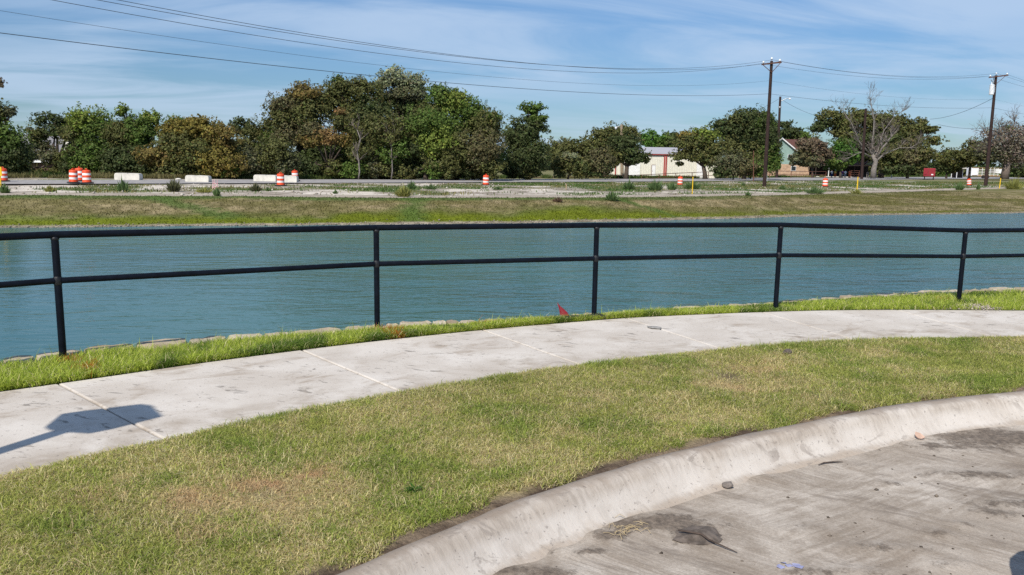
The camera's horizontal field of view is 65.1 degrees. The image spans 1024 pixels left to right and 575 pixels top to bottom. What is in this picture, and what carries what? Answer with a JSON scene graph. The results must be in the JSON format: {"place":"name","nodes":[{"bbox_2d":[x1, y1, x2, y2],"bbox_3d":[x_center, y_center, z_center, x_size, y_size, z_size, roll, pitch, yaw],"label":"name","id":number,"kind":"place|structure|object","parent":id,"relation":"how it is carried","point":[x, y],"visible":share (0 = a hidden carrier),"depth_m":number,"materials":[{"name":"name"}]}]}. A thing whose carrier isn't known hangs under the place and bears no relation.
{"place":"outdoors","nodes":[
{"label":"outdoors","id":0,"kind":"place"},
{"bbox_2d":[0,213,1023,360],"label":"water","id":1,"kind":"structure","parent":0,"point":[117,312],"depth_m":22.01,"materials":[{"name":"teal liquid"}]},
{"bbox_2d":[0,310,1023,476],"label":"sidewalk","id":2,"kind":"structure","parent":0,"point":[40,426],"depth_m":6.90,"materials":[{"name":"concrete"}]},
{"bbox_2d":[0,170,1023,227],"bbox_3d":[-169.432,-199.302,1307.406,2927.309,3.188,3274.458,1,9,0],"label":"ground","id":3,"kind":"structure","parent":0,"point":[553,191],"depth_m":45.51,"materials":[{"name":"green plant"}]},
{"bbox_2d":[0,183,11,192],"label":"weed","id":4,"kind":"object","parent":3,"relation":"on","point":[4,188],"visible":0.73,"depth_m":42.76,"materials":[{"name":"green plant"}]},
{"bbox_2d":[0,76,38,173],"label":"tree","id":5,"kind":"object","parent":3,"relation":"on","point":[16,156],"visible":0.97,"depth_m":73.71,"materials":[{"name":"green plant"}]},
{"bbox_2d":[19,110,71,174],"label":"oak tree","id":6,"kind":"object","parent":3,"relation":"on","point":[39,136],"visible":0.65,"depth_m":86.03,"materials":[{"name":"green plant"}]},
{"bbox_2d":[22,135,68,169],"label":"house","id":7,"kind":"structure","parent":3,"relation":"on","point":[37,163],"depth_m":112.02,"materials":[{"name":"white brick"}]},
{"bbox_2d":[80,168,93,183],"bbox_3d":[-29.963,-7.859,56.538,0.880,1.056,0.871,4,9,25],"label":"traffic drum","id":8,"kind":"object","parent":3,"relation":"on","point":[86,176],"visible":1,"depth_m":56.31,"materials":[{"name":"orange plastic"}]},
{"bbox_2d":[52,101,122,173],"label":"tree","id":9,"kind":"object","parent":3,"relation":"on","point":[82,134],"visible":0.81,"depth_m":83.48,"materials":[{"name":"green plant"}]},
{"bbox_2d":[116,174,128,191],"bbox_3d":[-22.185,-5.987,45.723,0.765,1.084,0.624,1,9,0],"label":"weed","id":10,"kind":"object","parent":3,"relation":"on","point":[122,185],"visible":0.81,"depth_m":45.68,"materials":[{"name":"green plant"}]},
{"bbox_2d":[89,102,162,172],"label":"tree","id":11,"kind":"object","parent":3,"relation":"on","point":[132,131],"visible":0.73,"depth_m":82.68,"materials":[{"name":"green plant"}]},
{"bbox_2d":[156,113,185,138],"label":"tree","id":12,"kind":"object","parent":3,"relation":"on","point":[179,117],"visible":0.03,"depth_m":109.44,"materials":[{"name":"green plant"}]},
{"bbox_2d":[165,174,181,191],"bbox_3d":[-20.002,-6.245,47.467,1.077,1.163,0.883,1,9,0],"label":"weed","id":13,"kind":"object","parent":3,"relation":"on","point":[173,186],"visible":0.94,"depth_m":47.38,"materials":[{"name":"green plant"}]},
{"bbox_2d":[131,113,249,177],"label":"tree","id":14,"kind":"object","parent":3,"relation":"on","point":[194,145],"visible":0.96,"depth_m":79.51,"materials":[{"name":"green plant"}]},
{"bbox_2d":[194,186,212,192],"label":"weed","id":15,"kind":"object","parent":3,"relation":"on","point":[205,189],"visible":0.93,"depth_m":46.95,"materials":[{"name":"green plant"}]},
{"bbox_2d":[229,113,277,164],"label":"tree","id":16,"kind":"object","parent":3,"relation":"on","point":[253,131],"visible":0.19,"depth_m":93.74,"materials":[{"name":"green plant"}]},
{"bbox_2d":[248,183,261,190],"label":"weed","id":17,"kind":"object","parent":3,"relation":"on","point":[255,187],"visible":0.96,"depth_m":49.40,"materials":[{"name":"green plant"}]},
{"bbox_2d":[253,175,276,180],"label":"concrete block","id":18,"kind":"object","parent":3,"relation":"on","point":[264,177],"depth_m":70.54,"materials":[{"name":"white concrete"}]},
{"bbox_2d":[237,132,301,176],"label":"shrub","id":19,"kind":"object","parent":3,"relation":"on","point":[275,154],"visible":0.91,"depth_m":82.27,"materials":[{"name":"green plant"}]},
{"bbox_2d":[275,172,286,185],"bbox_3d":[-17.720,-8.308,61.484,0.880,1.056,0.871,-3,11,-26],"label":"traffic drum","id":20,"kind":"object","parent":3,"relation":"on","point":[280,179],"visible":0.98,"depth_m":61.26,"materials":[{"name":"orange plastic"}]},
{"bbox_2d":[260,78,340,174],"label":"tree","id":21,"kind":"object","parent":3,"relation":"on","point":[289,114],"visible":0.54,"depth_m":89.25,"materials":[{"name":"green plant"}]},
{"bbox_2d":[295,106,356,178],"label":"tree","id":22,"kind":"object","parent":3,"relation":"on","point":[335,165],"visible":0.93,"depth_m":86.25,"materials":[{"name":"green plant"}]},
{"bbox_2d":[290,130,377,171],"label":"shrub","id":23,"kind":"object","parent":3,"relation":"on","point":[314,159],"visible":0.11,"depth_m":90.20,"materials":[{"name":"green plant"}]},
{"bbox_2d":[320,73,395,148],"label":"tree","id":24,"kind":"object","parent":3,"relation":"on","point":[360,103],"visible":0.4,"depth_m":90.93,"materials":[{"name":"green plant"}]},
{"bbox_2d":[350,112,367,179],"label":"dead sapling","id":25,"kind":"object","parent":3,"relation":"on","point":[353,152],"visible":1,"depth_m":83.73,"materials":[{"name":"grey plant"}]},
{"bbox_2d":[343,103,412,178],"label":"tree","id":26,"kind":"object","parent":3,"relation":"on","point":[374,169],"visible":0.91,"depth_m":85.16,"materials":[{"name":"green plant"}]},
{"bbox_2d":[381,122,404,179],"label":"dead sapling","id":27,"kind":"object","parent":3,"relation":"on","point":[391,149],"visible":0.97,"depth_m":84.80,"materials":[{"name":"grey plant"}]},
{"bbox_2d":[372,64,431,150],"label":"cottonwood tree","id":28,"kind":"object","parent":3,"relation":"on","point":[403,92],"visible":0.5,"depth_m":96.04,"materials":[{"name":"green plant"}]},
{"bbox_2d":[394,183,412,196],"bbox_3d":[-6.171,-5.601,45.618,1.198,0.882,0.925,1,9,0],"label":"weed","id":29,"kind":"object","parent":3,"relation":"on","point":[403,191],"visible":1,"depth_m":45.53,"materials":[{"name":"green plant"}]},
{"bbox_2d":[393,100,461,179],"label":"tree","id":30,"kind":"object","parent":3,"relation":"on","point":[425,144],"visible":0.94,"depth_m":85.88,"materials":[{"name":"green plant"}]},
{"bbox_2d":[410,81,487,179],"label":"tree","id":31,"kind":"object","parent":3,"relation":"on","point":[454,104],"visible":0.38,"depth_m":90.14,"materials":[{"name":"green plant"}]},
{"bbox_2d":[439,105,510,179],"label":"tree","id":32,"kind":"object","parent":3,"relation":"on","point":[478,158],"visible":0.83,"depth_m":87.11,"materials":[{"name":"green plant"}]},
{"bbox_2d":[481,174,489,184],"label":"traffic drum","id":33,"kind":"object","parent":3,"relation":"on","point":[485,179],"visible":0.99,"depth_m":72.14,"materials":[{"name":"orange plastic"}]},
{"bbox_2d":[7,170,980,178],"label":"treeline brush","id":34,"kind":"object","parent":3,"relation":"on","point":[43,174],"visible":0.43,"depth_m":82.03,"materials":[{"name":"green plant"}]},
{"bbox_2d":[9,179,997,196],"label":"rubble","id":35,"kind":"object","parent":3,"relation":"on","point":[122,191],"visible":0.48,"depth_m":59.94,"materials":[{"name":"stone"}]},
{"bbox_2d":[0,211,1023,227],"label":"shoreline gravel","id":36,"kind":"structure","parent":3,"relation":"on","point":[388,223],"depth_m":40.81,"materials":[{"name":"grey gravel"}]},
{"bbox_2d":[16,180,1023,195],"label":"roadside weeds","id":37,"kind":"object","parent":3,"relation":"on","point":[845,184],"visible":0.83,"depth_m":71.81,"materials":[{"name":"green plant"}]},
{"bbox_2d":[498,100,553,179],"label":"tree","id":38,"kind":"object","parent":3,"relation":"on","point":[527,158],"visible":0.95,"depth_m":95.26,"materials":[{"name":"green plant"}]},
{"bbox_2d":[545,136,598,176],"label":"tree","id":39,"kind":"object","parent":3,"relation":"on","point":[582,148],"visible":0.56,"depth_m":122.18,"materials":[{"name":"green plant"}]},
{"bbox_2d":[548,144,616,178],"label":"shrub","id":40,"kind":"object","parent":3,"relation":"on","point":[597,163],"visible":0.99,"depth_m":103.19,"materials":[{"name":"green plant"}]},
{"bbox_2d":[604,190,619,200],"bbox_3d":[6.006,-5.546,48.015,1.012,0.702,0.799,1,9,0],"label":"weed","id":41,"kind":"object","parent":3,"relation":"on","point":[612,197],"visible":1,"depth_m":47.90,"materials":[{"name":"green plant"}]},
{"bbox_2d":[581,120,644,175],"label":"tree","id":42,"kind":"object","parent":3,"relation":"on","point":[600,138],"visible":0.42,"depth_m":126.20,"materials":[{"name":"green plant"}]},
{"bbox_2d":[615,124,623,178],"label":"service pole","id":43,"kind":"object","parent":3,"relation":"on","point":[621,164],"visible":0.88,"depth_m":126.33,"materials":[{"name":"brown wood"}]},
{"bbox_2d":[621,178,635,189],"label":"weed","id":44,"kind":"object","parent":3,"relation":"on","point":[629,185],"visible":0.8,"depth_m":65.35,"materials":[{"name":"green plant"}]},
{"bbox_2d":[606,130,651,178],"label":"oak tree","id":45,"kind":"object","parent":3,"relation":"on","point":[625,151],"visible":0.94,"depth_m":119.47,"materials":[{"name":"green plant"}]},
{"bbox_2d":[647,177,663,190],"bbox_3d":[11.515,-8.374,64.360,1.595,1.206,1.236,1,9,0],"label":"weed","id":46,"kind":"object","parent":3,"relation":"on","point":[655,185],"visible":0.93,"depth_m":64.23,"materials":[{"name":"green plant"}]},
{"bbox_2d":[639,128,680,146],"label":"tree","id":47,"kind":"object","parent":3,"relation":"on","point":[651,138],"visible":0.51,"depth_m":173.68,"materials":[{"name":"green plant"}]},
{"bbox_2d":[610,147,716,177],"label":"warehouse","id":48,"kind":"structure","parent":3,"relation":"on","point":[659,163],"depth_m":140.38,"materials":[{"name":"beige metal"}]},
{"bbox_2d":[629,164,640,175],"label":"roller door","id":49,"kind":"structure","parent":48,"relation":"in","point":[633,170],"depth_m":140.34,"materials":[{"name":"white paint"}]},
{"bbox_2d":[696,162,702,177],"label":"roller door","id":50,"kind":"structure","parent":48,"relation":"in","point":[698,168],"depth_m":140.34,"materials":[{"name":"white paint"}]},
{"bbox_2d":[667,180,678,189],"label":"weed","id":51,"kind":"object","parent":3,"relation":"on","point":[671,186],"visible":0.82,"depth_m":67.42,"materials":[{"name":"green plant"}]},
{"bbox_2d":[534,171,825,178],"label":"pipe fence","id":52,"kind":"object","parent":3,"relation":"on","point":[708,175],"visible":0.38,"depth_m":135.81,"materials":[{"name":"white metal"}]},
{"bbox_2d":[681,181,701,188],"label":"weed","id":53,"kind":"object","parent":3,"relation":"on","point":[689,186],"visible":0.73,"depth_m":70.94,"materials":[{"name":"green plant"}]},
{"bbox_2d":[667,125,730,178],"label":"tree","id":54,"kind":"object","parent":3,"relation":"on","point":[701,140],"visible":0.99,"depth_m":125.10,"materials":[{"name":"green plant"}]},
{"bbox_2d":[708,148,772,179],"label":"shrub","id":55,"kind":"object","parent":3,"relation":"on","point":[728,164],"visible":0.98,"depth_m":121.77,"materials":[{"name":"green plant"}]},
{"bbox_2d":[707,103,783,178],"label":"tree","id":56,"kind":"object","parent":3,"relation":"on","point":[743,130],"visible":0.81,"depth_m":130.42,"materials":[{"name":"green plant"}]},
{"bbox_2d":[508,153,1023,177],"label":"distant woods","id":57,"kind":"object","parent":3,"relation":"on","point":[944,173],"visible":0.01,"depth_m":295.11,"materials":[{"name":"green plant"}]},
{"bbox_2d":[761,57,781,186],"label":"utility pole","id":58,"kind":"object","parent":3,"relation":"on","point":[771,70],"visible":0.98,"depth_m":81.91,"materials":[{"name":"brown wood"}]},
{"bbox_2d":[53,0,1023,86],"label":"power line","id":59,"kind":"object","parent":58,"relation":"attached to","point":[410,57],"visible":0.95,"depth_m":41.84,"materials":[{"name":"metal"}]},
{"bbox_2d":[119,0,1021,79],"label":"power line","id":60,"kind":"object","parent":58,"relation":"attached to","point":[465,56],"visible":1,"depth_m":42.67,"materials":[{"name":"metal"}]},
{"bbox_2d":[775,97,790,177],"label":"service pole","id":61,"kind":"object","parent":3,"relation":"on","point":[779,118],"visible":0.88,"depth_m":166.32,"materials":[{"name":"brown wood"}]},
{"bbox_2d":[773,119,818,139],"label":"tree","id":62,"kind":"object","parent":3,"relation":"on","point":[787,131],"visible":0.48,"depth_m":229.39,"materials":[{"name":"green plant"}]},
{"bbox_2d":[787,132,834,177],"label":"tree","id":63,"kind":"object","parent":3,"relation":"on","point":[812,152],"visible":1,"depth_m":172.30,"materials":[{"name":"green plant"}]},
{"bbox_2d":[804,186,824,193],"bbox_3d":[23.988,-7.837,63.408,1.966,0.866,1.584,1,9,0],"label":"weed","id":64,"kind":"object","parent":3,"relation":"on","point":[813,190],"visible":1,"depth_m":63.27,"materials":[{"name":"green plant"}]},
{"bbox_2d":[823,136,860,177],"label":"tree","id":65,"kind":"object","parent":3,"relation":"on","point":[843,145],"visible":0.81,"depth_m":176.45,"materials":[{"name":"green plant"}]},
{"bbox_2d":[809,160,877,177],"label":"porch wing","id":66,"kind":"structure","parent":3,"relation":"on","point":[855,167],"depth_m":205.49,"materials":[{"name":"brick"}]},
{"bbox_2d":[860,108,866,178],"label":"service pole","id":67,"kind":"object","parent":3,"relation":"on","point":[863,148],"visible":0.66,"depth_m":162.18,"materials":[{"name":"brown wood"}]},
{"bbox_2d":[807,104,949,177],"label":"oak tree","id":68,"kind":"object","parent":3,"relation":"on","point":[827,118],"visible":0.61,"depth_m":190.86,"materials":[{"name":"green plant"}]},
{"bbox_2d":[830,81,929,177],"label":"dead tree","id":69,"kind":"object","parent":3,"relation":"on","point":[872,150],"visible":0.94,"depth_m":168.92,"materials":[{"name":"grey plant"}]},
{"bbox_2d":[868,137,936,178],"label":"oak tree","id":70,"kind":"object","parent":3,"relation":"on","point":[907,161],"visible":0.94,"depth_m":184.09,"materials":[{"name":"green plant"}]},
{"bbox_2d":[923,168,935,178],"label":"box trailer","id":71,"kind":"object","parent":3,"relation":"on","point":[929,172],"visible":1,"depth_m":178.05,"materials":[{"name":"red paint"}]},
{"bbox_2d":[926,145,965,178],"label":"tree","id":72,"kind":"object","parent":3,"relation":"on","point":[942,161],"visible":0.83,"depth_m":201.11,"materials":[{"name":"green plant"}]},
{"bbox_2d":[954,181,963,189],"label":"weed","id":73,"kind":"object","parent":3,"relation":"on","point":[960,187],"visible":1,"depth_m":84.35,"materials":[{"name":"green plant"}]},
{"bbox_2d":[951,167,967,177],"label":"shed","id":74,"kind":"structure","parent":3,"relation":"on","point":[959,174],"depth_m":231.25,"materials":[{"name":"metal"}]},
{"bbox_2d":[952,137,995,178],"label":"tree","id":75,"kind":"object","parent":3,"relation":"on","point":[961,161],"visible":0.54,"depth_m":194.61,"materials":[{"name":"green plant"}]},
{"bbox_2d":[963,106,1023,178],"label":"bare tree","id":76,"kind":"object","parent":3,"relation":"on","point":[1010,145],"visible":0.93,"depth_m":185.72,"materials":[{"name":"grey plant"}]},
{"bbox_2d":[983,72,1008,185],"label":"utility pole","id":77,"kind":"object","parent":3,"relation":"on","point":[992,88],"visible":0.96,"depth_m":109.81,"materials":[{"name":"brown wood"}]},
{"bbox_2d":[0,10,1011,103],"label":"power line","id":78,"kind":"object","parent":77,"relation":"attached to","point":[400,67],"visible":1,"depth_m":40.46,"materials":[{"name":"metal"}]},
{"bbox_2d":[2,33,1020,113],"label":"power line","id":79,"kind":"object","parent":77,"relation":"attached to","point":[389,77],"visible":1,"depth_m":40.15,"materials":[{"name":"metal"}]},
{"bbox_2d":[99,0,1021,81],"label":"power line","id":80,"kind":"object","parent":77,"relation":"attached to","point":[458,56],"visible":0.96,"depth_m":43.03,"materials":[{"name":"metal"}]},
{"bbox_2d":[998,149,1023,175],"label":"tree","id":81,"kind":"object","parent":3,"relation":"on","point":[1017,172],"visible":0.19,"depth_m":225.54,"materials":[{"name":"green plant"}]},
{"bbox_2d":[1003,176,1023,188],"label":"weed","id":82,"kind":"object","parent":3,"relation":"on","point":[1014,184],"visible":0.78,"depth_m":92.86,"materials":[{"name":"green plant"}]},
{"bbox_2d":[0,334,1023,574],"bbox_3d":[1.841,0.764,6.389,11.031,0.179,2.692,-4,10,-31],"label":"lawn grass","id":83,"kind":"structure","parent":0,"point":[631,422],"depth_m":4.99,"materials":[{"name":"green plant"}]},
{"bbox_2d":[402,483,424,492],"bbox_3d":[-0.527,1.089,4.343,0.139,0.060,0.135,1,9,0],"label":"lawn weed","id":84,"kind":"object","parent":83,"relation":"on","point":[412,487],"visible":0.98,"depth_m":4.34,"materials":[{"name":"green plant"}]},
{"bbox_2d":[19,371,864,570],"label":"straw strands","id":85,"kind":"object","parent":83,"relation":"on","point":[265,471],"visible":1,"depth_m":3.87},
{"bbox_2d":[0,286,1023,391],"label":"verge ground","id":86,"kind":"structure","parent":0,"point":[467,331],"depth_m":8.03,"materials":[{"name":"green plant"}]},
{"bbox_2d":[0,222,1023,357],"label":"railing","id":87,"kind":"object","parent":86,"relation":"on","point":[57,280],"visible":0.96,"depth_m":8.61,"materials":[{"name":"black metal"}]},
{"bbox_2d":[3,287,1023,384],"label":"pond wall","id":88,"kind":"structure","parent":86,"relation":"on","point":[152,343],"depth_m":8.39,"materials":[{"name":"stone"}]},
{"bbox_2d":[557,304,568,315],"bbox_3d":[0.605,0.305,9.208,0.185,0.261,0.032,3,9,13],"label":"marker flag","id":89,"kind":"object","parent":86,"relation":"on","point":[562,311],"visible":0.63,"depth_m":9.21,"materials":[{"name":"plastic"}]},
{"bbox_2d":[946,303,1013,310],"bbox_3d":[6.036,0.239,10.487,0.956,0.026,0.663,1,9,0],"label":"gravel spill","id":90,"kind":"object","parent":86,"relation":"on","point":[978,305],"visible":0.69,"depth_m":10.38,"materials":[{"name":"stone"}]},
{"bbox_2d":[0,0,1023,168],"label":"sky","id":91,"kind":"structure","parent":0,"point":[934,41],"materials":[{"name":"blue"}]},
{"bbox_2d":[1,177,1023,183],"bbox_3d":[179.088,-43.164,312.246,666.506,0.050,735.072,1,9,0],"label":"road","id":92,"kind":"structure","parent":0,"point":[361,180],"depth_m":85.88,"materials":[{"name":"grey asphalt"}]},
{"bbox_2d":[1,167,9,181],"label":"traffic drum","id":93,"kind":"object","parent":92,"relation":"on","point":[4,177],"visible":0.8,"depth_m":57.85,"materials":[{"name":"orange plastic"}]},
{"bbox_2d":[67,168,79,182],"bbox_3d":[-31.158,-7.953,57.033,0.871,1.056,0.880,9,10,38],"label":"traffic drum","id":94,"kind":"object","parent":92,"relation":"on","point":[73,176],"visible":1,"depth_m":56.81,"materials":[{"name":"orange plastic"}]},
{"bbox_2d":[75,166,82,180],"bbox_3d":[-33.111,-8.705,61.467,0.941,1.141,0.950,-2,9,-13],"label":"traffic drum","id":95,"kind":"object","parent":92,"relation":"on","point":[79,169],"visible":0.52,"depth_m":61.22,"materials":[{"name":"orange plastic"}]},
{"bbox_2d":[114,173,142,179],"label":"concrete block","id":96,"kind":"object","parent":92,"relation":"on","point":[131,176],"depth_m":68.57,"materials":[{"name":"white concrete"}]},
{"bbox_2d":[185,175,211,181],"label":"concrete block","id":97,"kind":"object","parent":92,"relation":"on","point":[196,178],"depth_m":65.61,"materials":[{"name":"white concrete"}]},
{"bbox_2d":[284,175,298,181],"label":"concrete block","id":98,"kind":"object","parent":92,"relation":"on","point":[291,178],"depth_m":69.57,"materials":[{"name":"white concrete"}]},
{"bbox_2d":[966,168,1001,177],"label":"stock trailer","id":99,"kind":"object","parent":92,"relation":"on","point":[974,171],"visible":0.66,"depth_m":221.25,"materials":[{"name":"white paint"}]},
{"bbox_2d":[493,425,1023,574],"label":"street","id":100,"kind":"structure","parent":0,"point":[762,524],"depth_m":4.40,"materials":[{"name":"concrete"}]},
{"bbox_2d":[603,514,650,538],"bbox_3d":[0.619,1.271,4.250,0.235,0.023,0.272,4,9,20],"label":"dry straw","id":101,"kind":"object","parent":100,"relation":"on","point":[624,531],"visible":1,"depth_m":4.25,"materials":[{"name":"beige plant"}]},
{"bbox_2d":[337,391,1023,574],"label":"kerb","id":102,"kind":"structure","parent":100,"relation":"on","point":[534,527],"depth_m":4.73,"materials":[{"name":"concrete"}]},
{"bbox_2d":[672,525,722,544],"bbox_3d":[0.969,1.301,4.218,0.304,0.063,0.223,-2,9,-17],"label":"soil mound","id":103,"kind":"object","parent":100,"relation":"on","point":[711,533],"visible":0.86,"depth_m":4.17,"materials":[{"name":"soil"}]},
{"bbox_2d":[678,529,735,551],"bbox_3d":[1.007,1.296,4.131,0.318,0.042,0.028,7,10,33],"label":"twig","id":104,"kind":"object","parent":103,"relation":"on","point":[697,533],"visible":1,"depth_m":4.14,"materials":[{"name":"brown wood"}]},
{"bbox_2d":[722,481,733,487],"bbox_3d":[1.307,1.193,4.861,0.071,0.038,0.050,-2,9,-17],"label":"rock","id":105,"kind":"object","parent":100,"relation":"on","point":[728,484],"visible":1,"depth_m":4.84,"materials":[{"name":"grey stone"}]},
{"bbox_2d":[556,430,1023,574],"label":"soil crumbs","id":106,"kind":"object","parent":100,"relation":"on","point":[936,495],"visible":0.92,"depth_m":4.47,"materials":[{"name":"soil"}]},
{"bbox_2d":[777,562,803,568],"bbox_3d":[1.353,1.356,3.922,0.138,0.012,0.074,1,9,0],"label":"litter film","id":107,"kind":"object","parent":100,"relation":"on","point":[790,565],"visible":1,"depth_m":3.91,"materials":[{"name":"blue plastic"}]},
{"bbox_2d":[767,138,808,175],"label":"house","id":108,"kind":"structure","parent":0,"point":[788,147],"depth_m":202.40,"materials":[{"name":"green"}]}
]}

